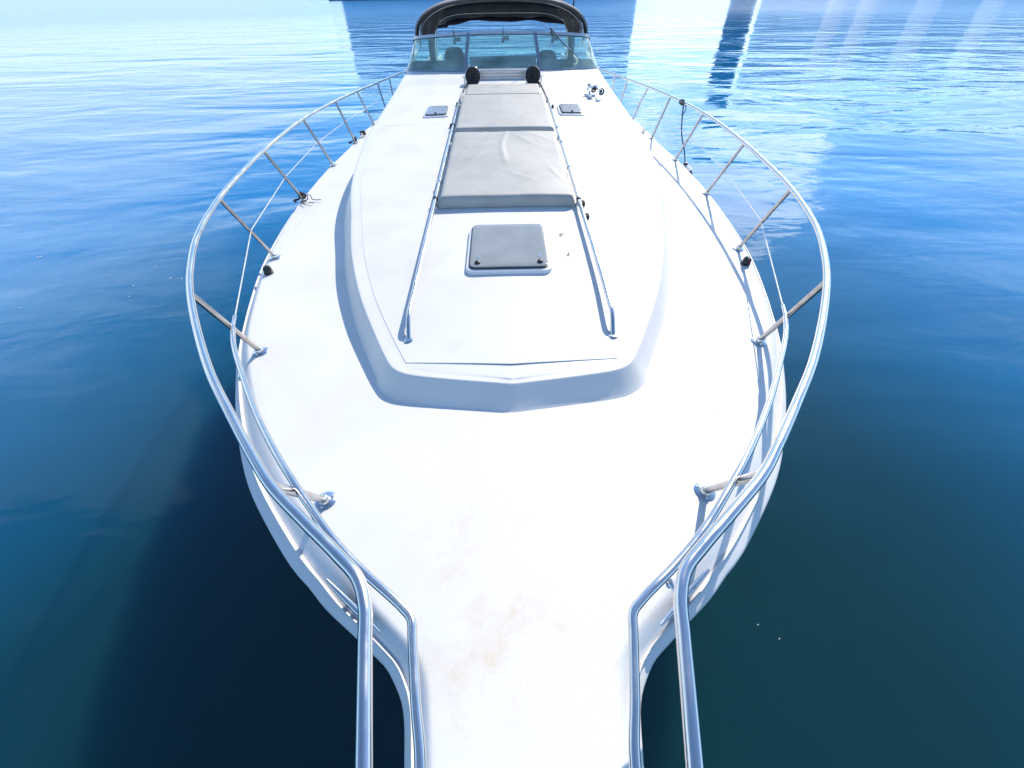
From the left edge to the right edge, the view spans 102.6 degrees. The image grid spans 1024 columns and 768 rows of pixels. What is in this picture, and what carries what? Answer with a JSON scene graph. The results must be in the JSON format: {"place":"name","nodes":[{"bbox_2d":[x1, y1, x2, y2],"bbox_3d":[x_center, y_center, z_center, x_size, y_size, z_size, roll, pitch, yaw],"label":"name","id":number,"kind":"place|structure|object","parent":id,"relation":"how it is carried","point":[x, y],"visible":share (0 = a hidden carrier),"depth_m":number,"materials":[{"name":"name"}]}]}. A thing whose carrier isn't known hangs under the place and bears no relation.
{"place":"outdoors","nodes":[
{"label":"outdoors","id":0,"kind":"place"},
{"bbox_2d":[0,0,1023,767],"bbox_3d":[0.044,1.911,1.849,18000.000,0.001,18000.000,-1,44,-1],"label":"water","id":1,"kind":"structure","parent":0,"point":[160,606],"depth_m":3.98,"materials":[{"name":"blue liquid"}]},
{"bbox_2d":[186,0,830,767],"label":"motor yacht","id":2,"kind":"object","parent":1,"relation":"on","point":[510,474],"visible":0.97,"depth_m":1.80,"materials":[{"name":"white plastic"}]},
{"bbox_2d":[293,192,320,204],"bbox_3d":[-1.829,-1.640,3.616,0.223,0.070,0.152,19,47,19],"label":"mooring rope","id":3,"kind":"object","parent":2,"relation":"attached to","point":[304,195],"visible":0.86,"depth_m":3.63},
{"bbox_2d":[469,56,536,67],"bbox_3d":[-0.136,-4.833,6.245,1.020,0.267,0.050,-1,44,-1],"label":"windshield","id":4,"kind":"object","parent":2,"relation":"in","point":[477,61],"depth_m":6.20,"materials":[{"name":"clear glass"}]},
{"bbox_2d":[465,84,541,94],"bbox_3d":[-0.107,-3.591,5.036,0.917,0.092,0.770,-1,44,-1],"label":"sun cushion","id":5,"kind":"object","parent":2,"relation":"on","point":[478,89],"visible":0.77,"depth_m":4.93,"materials":[{"name":"white fabric"}]},
{"bbox_2d":[455,94,553,132],"bbox_3d":[-0.084,-2.851,4.330,0.956,0.163,1.258,-1,44,-1],"label":"sun cushion","id":6,"kind":"object","parent":2,"relation":"on","point":[501,112],"visible":0.91,"depth_m":4.15,"materials":[{"name":"grey leather"}]},
{"bbox_2d":[439,131,574,208],"bbox_3d":[-0.052,-1.815,3.381,0.964,0.173,1.423,-1,44,-1],"label":"sun cushion","id":7,"kind":"object","parent":2,"relation":"on","point":[509,169],"visible":1,"depth_m":3.15,"materials":[{"name":"grey leather"}]},
{"bbox_2d":[679,99,685,161],"bbox_3d":[1.874,-2.774,4.523,0.079,0.591,0.239,-31,52,-28],"label":"fender lanyard","id":8,"kind":"object","parent":2,"relation":"hanging from","point":[681,103],"visible":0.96,"depth_m":4.46,"materials":[{"name":"fabric"}]},
{"bbox_2d":[683,162,691,173],"bbox_3d":[1.983,-2.307,4.871,0.200,0.600,0.200,-1,44,-1],"label":"fender","id":9,"kind":"object","parent":8,"relation":"hanging from","point":[687,166],"visible":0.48,"depth_m":4.66,"materials":[{"name":"white plastic"}]}
]}

